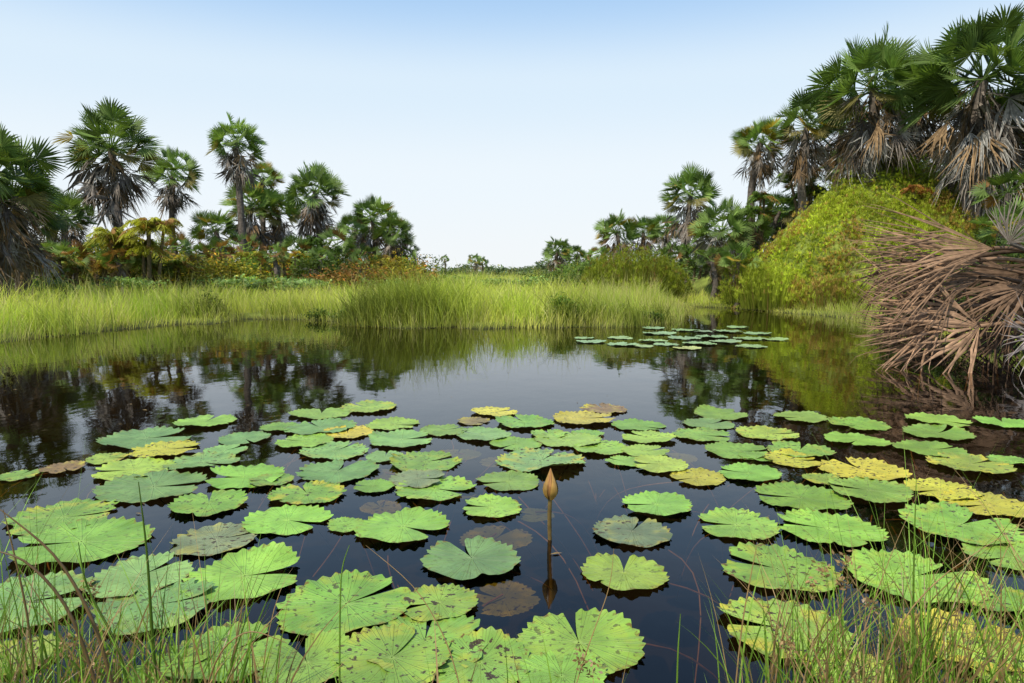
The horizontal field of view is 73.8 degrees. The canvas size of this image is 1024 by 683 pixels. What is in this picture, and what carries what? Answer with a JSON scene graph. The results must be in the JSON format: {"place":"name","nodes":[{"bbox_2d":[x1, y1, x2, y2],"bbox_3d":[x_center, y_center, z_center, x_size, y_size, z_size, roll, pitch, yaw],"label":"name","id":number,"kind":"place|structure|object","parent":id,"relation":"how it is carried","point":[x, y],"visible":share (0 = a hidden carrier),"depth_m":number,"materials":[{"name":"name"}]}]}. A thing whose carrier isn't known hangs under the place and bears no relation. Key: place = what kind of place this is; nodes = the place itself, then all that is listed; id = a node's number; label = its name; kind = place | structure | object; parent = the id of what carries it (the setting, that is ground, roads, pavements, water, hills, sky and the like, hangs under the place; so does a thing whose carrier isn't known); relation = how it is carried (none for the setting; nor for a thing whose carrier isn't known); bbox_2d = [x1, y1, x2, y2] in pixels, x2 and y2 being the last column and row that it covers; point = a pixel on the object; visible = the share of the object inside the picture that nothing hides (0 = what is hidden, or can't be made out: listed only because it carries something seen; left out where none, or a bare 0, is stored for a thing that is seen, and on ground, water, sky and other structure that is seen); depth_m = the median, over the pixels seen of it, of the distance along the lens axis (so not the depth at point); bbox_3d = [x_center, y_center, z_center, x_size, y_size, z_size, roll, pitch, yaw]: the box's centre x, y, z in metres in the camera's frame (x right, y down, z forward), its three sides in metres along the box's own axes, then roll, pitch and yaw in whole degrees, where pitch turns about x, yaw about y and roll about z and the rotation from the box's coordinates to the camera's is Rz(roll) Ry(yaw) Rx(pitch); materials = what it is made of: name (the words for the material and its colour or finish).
{"place":"outdoors","nodes":[
{"label":"outdoors","id":0,"kind":"place"},
{"bbox_2d":[0,307,1023,682],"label":"pond water","id":1,"kind":"structure","parent":0,"point":[70,397],"depth_m":5.56,"materials":[{"name":"liquid"}]},
{"bbox_2d":[1,257,675,337],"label":"reed clumps","id":2,"kind":"object","parent":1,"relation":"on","point":[365,305],"visible":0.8,"depth_m":16.04,"materials":[{"name":"green plant"}]},
{"bbox_2d":[0,325,1023,682],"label":"water lily pads","id":3,"kind":"object","parent":1,"relation":"on","point":[390,647],"visible":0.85,"depth_m":3.38,"materials":[{"name":"green plant"}]},
{"bbox_2d":[543,468,557,539],"bbox_3d":[0.186,0.961,3.323,0.076,0.706,0.076,0,6,0],"label":"water lily bud","id":4,"kind":"object","parent":1,"relation":"in","point":[550,488],"visible":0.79,"depth_m":3.28,"materials":[{"name":"plant"}]},
{"bbox_2d":[730,258,808,309],"bbox_3d":[8.487,-1.900,22.422,2.937,1.651,2.570,0,6,0],"label":"papyrus clump","id":5,"kind":"object","parent":1,"relation":"in","point":[762,298],"visible":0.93,"depth_m":22.07,"materials":[{"name":"green plant"}]},
{"bbox_2d":[0,430,1023,682],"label":"foreground grass","id":6,"kind":"structure","parent":0,"point":[920,650],"depth_m":1.82,"materials":[{"name":"green plant"}]},
{"bbox_2d":[0,162,1023,352],"bbox_3d":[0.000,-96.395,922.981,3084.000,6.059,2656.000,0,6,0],"label":"ground","id":7,"kind":"structure","parent":0,"point":[703,282],"depth_m":22.44,"materials":[{"name":"green plant"}]},
{"bbox_2d":[0,121,69,303],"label":"fan palm","id":8,"kind":"object","parent":7,"relation":"on","point":[34,182],"visible":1,"depth_m":18.90,"materials":[{"name":"green plant"}]},
{"bbox_2d":[1,181,75,305],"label":"fan palm","id":9,"kind":"object","parent":7,"relation":"on","point":[52,227],"visible":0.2,"depth_m":20.82,"materials":[{"name":"green plant"}]},
{"bbox_2d":[25,180,69,231],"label":"fan palm","id":10,"kind":"object","parent":7,"relation":"on","point":[54,211],"visible":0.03,"depth_m":29.81,"materials":[{"name":"green plant"}]},
{"bbox_2d":[32,239,67,290],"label":"young fan palm","id":11,"kind":"object","parent":7,"relation":"on","point":[49,244],"visible":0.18,"depth_m":24.66,"materials":[{"name":"green plant"}]},
{"bbox_2d":[34,189,99,283],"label":"fan palm","id":12,"kind":"object","parent":7,"relation":"on","point":[72,203],"visible":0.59,"depth_m":26.68,"materials":[{"name":"green plant"}]},
{"bbox_2d":[42,253,93,297],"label":"feather palm","id":13,"kind":"object","parent":7,"relation":"on","point":[62,260],"visible":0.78,"depth_m":22.67,"materials":[{"name":"green plant"}]},
{"bbox_2d":[48,239,96,290],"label":"young fan palm","id":14,"kind":"object","parent":7,"relation":"on","point":[78,248],"visible":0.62,"depth_m":23.71,"materials":[{"name":"green plant"}]},
{"bbox_2d":[78,237,110,293],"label":"young fan palm","id":15,"kind":"object","parent":7,"relation":"on","point":[87,248],"visible":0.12,"depth_m":26.61,"materials":[{"name":"green plant"}]},
{"bbox_2d":[50,95,163,230],"bbox_3d":[-16.567,-5.925,28.445,4.256,8.137,3.872,0,6,0],"label":"fan palm","id":16,"kind":"object","parent":7,"relation":"on","point":[115,198],"visible":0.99,"depth_m":27.94,"materials":[{"name":"green plant"}]},
{"bbox_2d":[85,252,137,296],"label":"feather palm","id":17,"kind":"object","parent":7,"relation":"on","point":[102,269],"visible":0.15,"depth_m":25.57,"materials":[{"name":"green plant"}]},
{"bbox_2d":[94,243,137,301],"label":"young fan palm","id":18,"kind":"object","parent":7,"relation":"on","point":[107,257],"visible":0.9,"depth_m":23.78,"materials":[{"name":"green plant"}]},
{"bbox_2d":[83,217,183,300],"bbox_3d":[-13.422,-2.864,24.342,3.594,3.139,2.758,0,6,0],"label":"feather palm","id":19,"kind":"object","parent":7,"relation":"on","point":[130,239],"visible":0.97,"depth_m":23.90,"materials":[{"name":"green plant"}]},
{"bbox_2d":[124,252,199,292],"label":"feather palm","id":20,"kind":"object","parent":7,"relation":"on","point":[154,263],"visible":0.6,"depth_m":25.15,"materials":[{"name":"green plant"}]},
{"bbox_2d":[140,145,203,255],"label":"fan palm","id":21,"kind":"object","parent":7,"relation":"on","point":[172,201],"visible":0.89,"depth_m":32.20,"materials":[{"name":"green plant"}]},
{"bbox_2d":[155,230,195,262],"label":"young fan palm","id":22,"kind":"object","parent":7,"relation":"on","point":[182,239],"visible":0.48,"depth_m":27.78,"materials":[{"name":"green plant"}]},
{"bbox_2d":[179,237,214,278],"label":"young fan palm","id":23,"kind":"object","parent":7,"relation":"on","point":[200,246],"visible":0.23,"depth_m":29.56,"materials":[{"name":"green plant"}]},
{"bbox_2d":[187,208,237,263],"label":"fan palm","id":24,"kind":"object","parent":7,"relation":"on","point":[201,219],"visible":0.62,"depth_m":32.36,"materials":[{"name":"green plant"}]},
{"bbox_2d":[201,237,238,294],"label":"young fan palm","id":25,"kind":"object","parent":7,"relation":"on","point":[216,243],"visible":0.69,"depth_m":27.59,"materials":[{"name":"green plant"}]},
{"bbox_2d":[205,111,267,270],"bbox_3d":[-12.209,-6.103,30.555,2.801,8.039,2.662,0,6,0],"label":"fan palm","id":26,"kind":"object","parent":7,"relation":"on","point":[240,164],"visible":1,"depth_m":30.20,"materials":[{"name":"green plant"}]},
{"bbox_2d":[30,234,463,292],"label":"undergrowth","id":27,"kind":"object","parent":7,"relation":"on","point":[350,267],"visible":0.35,"depth_m":26.48,"materials":[{"name":"green plant"}]},
{"bbox_2d":[229,233,264,291],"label":"young fan palm","id":28,"kind":"object","parent":7,"relation":"on","point":[253,242],"visible":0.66,"depth_m":29.62,"materials":[{"name":"green plant"}]},
{"bbox_2d":[216,179,282,254],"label":"fan palm","id":29,"kind":"object","parent":7,"relation":"on","point":[259,193],"visible":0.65,"depth_m":35.22,"materials":[{"name":"green plant"}]},
{"bbox_2d":[232,250,271,274],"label":"feather palm","id":30,"kind":"object","parent":7,"relation":"on","point":[256,253],"visible":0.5,"depth_m":28.75,"materials":[{"name":"green plant"}]},
{"bbox_2d":[245,160,284,260],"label":"fan palm","id":31,"kind":"object","parent":7,"relation":"on","point":[270,171],"visible":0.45,"depth_m":37.21,"materials":[{"name":"green plant"}]},
{"bbox_2d":[256,241,289,292],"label":"young fan palm","id":32,"kind":"object","parent":7,"relation":"on","point":[281,257],"visible":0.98,"depth_m":27.70,"materials":[{"name":"green plant"}]},
{"bbox_2d":[253,191,303,252],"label":"fan palm","id":33,"kind":"object","parent":7,"relation":"on","point":[278,232],"visible":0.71,"depth_m":36.22,"materials":[{"name":"green plant"}]},
{"bbox_2d":[13,274,566,291],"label":"broadleaf marsh plants","id":34,"kind":"object","parent":7,"relation":"on","point":[253,283],"visible":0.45,"depth_m":23.16,"materials":[{"name":"green plant"}]},
{"bbox_2d":[271,250,308,292],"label":"feather palm","id":35,"kind":"object","parent":7,"relation":"on","point":[292,254],"visible":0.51,"depth_m":28.77,"materials":[{"name":"green plant"}]},
{"bbox_2d":[281,233,318,279],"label":"young fan palm","id":36,"kind":"object","parent":7,"relation":"on","point":[288,241],"visible":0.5,"depth_m":29.56,"materials":[{"name":"green plant"}]},
{"bbox_2d":[284,161,351,257],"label":"fan palm","id":37,"kind":"object","parent":7,"relation":"on","point":[313,211],"visible":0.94,"depth_m":32.28,"materials":[{"name":"green plant"}]},
{"bbox_2d":[303,247,335,292],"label":"young fan palm","id":38,"kind":"object","parent":7,"relation":"on","point":[324,251],"visible":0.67,"depth_m":26.67,"materials":[{"name":"green plant"}]},
{"bbox_2d":[294,235,351,273],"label":"feather palm","id":39,"kind":"object","parent":7,"relation":"on","point":[315,241],"visible":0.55,"depth_m":30.32,"materials":[{"name":"green plant"}]},
{"bbox_2d":[318,227,357,289],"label":"young fan palm","id":40,"kind":"object","parent":7,"relation":"on","point":[340,233],"visible":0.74,"depth_m":30.53,"materials":[{"name":"green plant"}]},
{"bbox_2d":[335,213,370,259],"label":"fan palm","id":41,"kind":"object","parent":7,"relation":"on","point":[345,219],"visible":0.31,"depth_m":37.09,"materials":[{"name":"green plant"}]},
{"bbox_2d":[349,243,382,279],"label":"young fan palm","id":42,"kind":"object","parent":7,"relation":"on","point":[358,251],"visible":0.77,"depth_m":29.64,"materials":[{"name":"green plant"}]},
{"bbox_2d":[346,194,400,260],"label":"fan palm","id":43,"kind":"object","parent":7,"relation":"on","point":[373,205],"visible":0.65,"depth_m":34.31,"materials":[{"name":"green plant"}]},
{"bbox_2d":[372,254,410,270],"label":"feather palm","id":44,"kind":"object","parent":7,"relation":"on","point":[383,256],"visible":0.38,"depth_m":29.95,"materials":[{"name":"green plant"}]},
{"bbox_2d":[371,211,416,261],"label":"fan palm","id":45,"kind":"object","parent":7,"relation":"on","point":[391,244],"visible":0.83,"depth_m":33.32,"materials":[{"name":"green plant"}]},
{"bbox_2d":[390,238,420,263],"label":"young fan palm","id":46,"kind":"object","parent":7,"relation":"on","point":[415,250],"visible":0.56,"depth_m":33.49,"materials":[{"name":"green plant"}]},
{"bbox_2d":[199,281,665,323],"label":"bank herbs","id":47,"kind":"object","parent":7,"relation":"on","point":[314,314],"visible":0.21,"depth_m":16.78,"materials":[{"name":"green plant"}]},
{"bbox_2d":[440,254,449,274],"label":"fan palm","id":48,"kind":"object","parent":7,"relation":"on","point":[446,258],"visible":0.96,"depth_m":109.14,"materials":[{"name":"green plant"}]},
{"bbox_2d":[467,253,483,274],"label":"fan palm","id":49,"kind":"object","parent":7,"relation":"on","point":[472,259],"visible":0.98,"depth_m":84.31,"materials":[{"name":"green plant"}]},
{"bbox_2d":[476,256,488,276],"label":"fan palm","id":50,"kind":"object","parent":7,"relation":"on","point":[482,264],"visible":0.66,"depth_m":87.30,"materials":[{"name":"green plant"}]},
{"bbox_2d":[269,256,704,277],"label":"distant tree line","id":51,"kind":"object","parent":7,"relation":"on","point":[465,267],"visible":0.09,"depth_m":90.96,"materials":[{"name":"green plant"}]},
{"bbox_2d":[0,261,1022,352],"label":"marsh grass","id":52,"kind":"structure","parent":7,"relation":"on","point":[138,306],"depth_m":18.21,"materials":[{"name":"green plant"}]},
{"bbox_2d":[542,237,573,271],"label":"fan palm","id":53,"kind":"object","parent":7,"relation":"on","point":[549,253],"visible":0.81,"depth_m":49.35,"materials":[{"name":"green plant"}]},
{"bbox_2d":[566,245,587,267],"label":"fan palm","id":54,"kind":"object","parent":7,"relation":"on","point":[577,249],"visible":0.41,"depth_m":51.32,"materials":[{"name":"green plant"}]},
{"bbox_2d":[577,256,617,295],"bbox_3d":[3.776,-2.748,28.889,2.989,1.874,2.454,0,6,0],"label":"papyrus clump","id":55,"kind":"object","parent":7,"relation":"on","point":[598,261],"visible":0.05,"depth_m":28.73,"materials":[{"name":"green plant"}]},
{"bbox_2d":[587,245,608,259],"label":"young fan palm","id":56,"kind":"object","parent":7,"relation":"on","point":[596,250],"visible":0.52,"depth_m":37.55,"materials":[{"name":"green plant"}]},
{"bbox_2d":[592,208,643,260],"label":"fan palm","id":57,"kind":"object","parent":7,"relation":"on","point":[628,225],"visible":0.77,"depth_m":41.33,"materials":[{"name":"green plant"}]},
{"bbox_2d":[576,243,685,296],"bbox_3d":[4.474,-2.624,25.867,4.539,2.301,4.161,0,6,0],"label":"papyrus clump","id":58,"kind":"object","parent":7,"relation":"on","point":[607,275],"visible":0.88,"depth_m":25.32,"materials":[{"name":"green plant"}]},
{"bbox_2d":[623,216,662,261],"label":"fan palm","id":59,"kind":"object","parent":7,"relation":"on","point":[642,221],"visible":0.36,"depth_m":43.22,"materials":[{"name":"green plant"}]},
{"bbox_2d":[629,254,692,299],"bbox_3d":[5.810,-2.520,26.840,3.241,1.895,2.741,0,6,0],"label":"papyrus clump","id":60,"kind":"object","parent":7,"relation":"on","point":[689,282],"visible":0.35,"depth_m":26.56,"materials":[{"name":"green plant"}]},
{"bbox_2d":[645,213,679,257],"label":"fan palm","id":61,"kind":"object","parent":7,"relation":"on","point":[656,236],"visible":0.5,"depth_m":39.37,"materials":[{"name":"green plant"}]},
{"bbox_2d":[658,241,688,289],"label":"young fan palm","id":62,"kind":"object","parent":7,"relation":"on","point":[678,251],"visible":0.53,"depth_m":29.65,"materials":[{"name":"green plant"}]},
{"bbox_2d":[655,161,722,281],"bbox_3d":[8.741,-5.526,33.616,3.225,6.492,3.306,0,6,0],"label":"fan palm","id":63,"kind":"object","parent":7,"relation":"on","point":[705,187],"visible":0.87,"depth_m":33.09,"materials":[{"name":"green plant"}]},
{"bbox_2d":[674,243,710,282],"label":"feather palm","id":64,"kind":"object","parent":7,"relation":"on","point":[685,247],"visible":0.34,"depth_m":31.82,"materials":[{"name":"green plant"}]},
{"bbox_2d":[693,246,729,302],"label":"young fan palm","id":65,"kind":"object","parent":7,"relation":"on","point":[707,254],"visible":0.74,"depth_m":25.72,"materials":[{"name":"green plant"}]},
{"bbox_2d":[687,195,756,294],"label":"fan palm","id":66,"kind":"object","parent":7,"relation":"on","point":[700,231],"visible":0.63,"depth_m":26.45,"materials":[{"name":"green plant"}]},
{"bbox_2d":[712,239,761,307],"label":"young fan palm","id":67,"kind":"object","parent":7,"relation":"on","point":[742,249],"visible":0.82,"depth_m":23.79,"materials":[{"name":"green plant"}]},
{"bbox_2d":[718,251,777,301],"bbox_3d":[8.368,-2.274,23.843,2.739,1.778,2.306,0,6,0],"label":"papyrus clump","id":68,"kind":"object","parent":7,"relation":"on","point":[728,297],"visible":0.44,"depth_m":23.66,"materials":[{"name":"green plant"}]},
{"bbox_2d":[731,202,774,268],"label":"young fan palm","id":69,"kind":"object","parent":7,"relation":"on","point":[763,222],"visible":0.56,"depth_m":27.49,"materials":[{"name":"green plant"}]},
{"bbox_2d":[729,116,786,250],"bbox_3d":[10.317,-6.365,28.464,2.386,6.070,2.242,-1,6,-12],"label":"fan palm","id":70,"kind":"object","parent":7,"relation":"on","point":[760,169],"visible":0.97,"depth_m":28.27,"materials":[{"name":"green plant"}]},
{"bbox_2d":[735,190,782,258],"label":"feather palm","id":71,"kind":"object","parent":7,"relation":"on","point":[760,197],"visible":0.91,"depth_m":27.55,"materials":[{"name":"green plant"}]},
{"bbox_2d":[519,174,1023,332],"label":"hillside undergrowth","id":72,"kind":"object","parent":7,"relation":"on","point":[583,263],"visible":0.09,"depth_m":27.96,"materials":[{"name":"green plant"}]},
{"bbox_2d":[757,189,797,241],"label":"young fan palm","id":73,"kind":"object","parent":7,"relation":"on","point":[770,210],"visible":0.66,"depth_m":28.46,"materials":[{"name":"green plant"}]},
{"bbox_2d":[767,168,828,215],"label":"feather palm","id":74,"kind":"object","parent":7,"relation":"on","point":[810,190],"visible":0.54,"depth_m":27.65,"materials":[{"name":"green plant"}]},
{"bbox_2d":[779,176,818,211],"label":"young fan palm","id":75,"kind":"object","parent":7,"relation":"on","point":[787,187],"visible":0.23,"depth_m":28.19,"materials":[{"name":"green plant"}]},
{"bbox_2d":[773,88,843,213],"bbox_3d":[11.471,-7.294,26.496,2.945,4.657,2.782,0,6,0],"label":"fan palm","id":76,"kind":"object","parent":7,"relation":"on","point":[796,160],"visible":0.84,"depth_m":26.21,"materials":[{"name":"green plant"}]},
{"bbox_2d":[784,273,871,308],"bbox_3d":[9.921,-1.613,21.405,3.126,1.100,2.689,0,6,0],"label":"papyrus clump","id":77,"kind":"object","parent":7,"relation":"on","point":[825,290],"visible":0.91,"depth_m":21.05,"materials":[{"name":"green plant"}]},
{"bbox_2d":[818,147,852,182],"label":"young fan palm","id":78,"kind":"object","parent":7,"relation":"on","point":[830,178],"visible":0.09,"depth_m":28.35,"materials":[{"name":"green plant"}]},
{"bbox_2d":[811,99,868,185],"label":"fan palm","id":79,"kind":"object","parent":7,"relation":"on","point":[836,134],"visible":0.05,"depth_m":29.10,"materials":[{"name":"green plant"}]},
{"bbox_2d":[707,150,1018,308],"bbox_3d":[13.472,-4.088,22.863,13.006,6.046,7.027,0,6,0],"label":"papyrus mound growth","id":80,"kind":"object","parent":7,"relation":"on","point":[824,216],"visible":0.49,"depth_m":23.07,"materials":[{"name":"green plant"}]},
{"bbox_2d":[802,22,940,193],"bbox_3d":[12.779,-7.890,24.378,4.423,5.984,4.700,0,6,0],"label":"fan palm","id":81,"kind":"object","parent":7,"relation":"on","point":[877,136],"visible":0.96,"depth_m":23.93,"materials":[{"name":"green plant"}]},
{"bbox_2d":[898,184,941,203],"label":"feather palm","id":82,"kind":"object","parent":7,"relation":"on","point":[912,189],"visible":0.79,"depth_m":23.37,"materials":[{"name":"orange plant"}]},
{"bbox_2d":[877,71,964,166],"bbox_3d":[15.754,-8.616,26.356,3.404,5.042,3.742,0,6,0],"label":"fan palm","id":83,"kind":"object","parent":7,"relation":"on","point":[924,134],"visible":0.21,"depth_m":26.08,"materials":[{"name":"green plant"}]},
{"bbox_2d":[834,185,1023,376],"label":"fallen palm fronds","id":84,"kind":"object","parent":7,"relation":"on","point":[1002,291],"visible":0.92,"depth_m":9.14,"materials":[{"name":"brown plant"}]},
{"bbox_2d":[921,150,947,170],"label":"young fan palm","id":85,"kind":"object","parent":7,"relation":"on","point":[932,161],"visible":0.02,"depth_m":27.12,"materials":[{"name":"green plant"}]},
{"bbox_2d":[894,2,1023,223],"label":"fan palm","id":86,"kind":"object","parent":7,"relation":"on","point":[980,141],"visible":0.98,"depth_m":21.86,"materials":[{"name":"green plant"}]},
{"bbox_2d":[966,196,1023,251],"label":"young fan palm","id":87,"kind":"object","parent":7,"relation":"on","point":[986,231],"visible":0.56,"depth_m":17.74,"materials":[{"name":"green plant"}]},
{"bbox_2d":[969,164,1023,245],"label":"young fan palm","id":88,"kind":"object","parent":7,"relation":"on","point":[1013,176],"visible":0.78,"depth_m":20.72,"materials":[{"name":"green plant"}]},
{"bbox_2d":[986,74,1023,208],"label":"fan palm","id":89,"kind":"object","parent":7,"relation":"on","point":[1002,91],"visible":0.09,"depth_m":22.73,"materials":[{"name":"green plant"}]},
{"bbox_2d":[0,0,1023,270],"label":"sky","id":90,"kind":"structure","parent":0,"point":[497,129],"materials":[{"name":"blue"}]},
{"bbox_2d":[7,330,1023,632],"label":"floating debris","id":91,"kind":"object","parent":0,"point":[507,372],"visible":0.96,"depth_m":7.40,"materials":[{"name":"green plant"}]}
]}

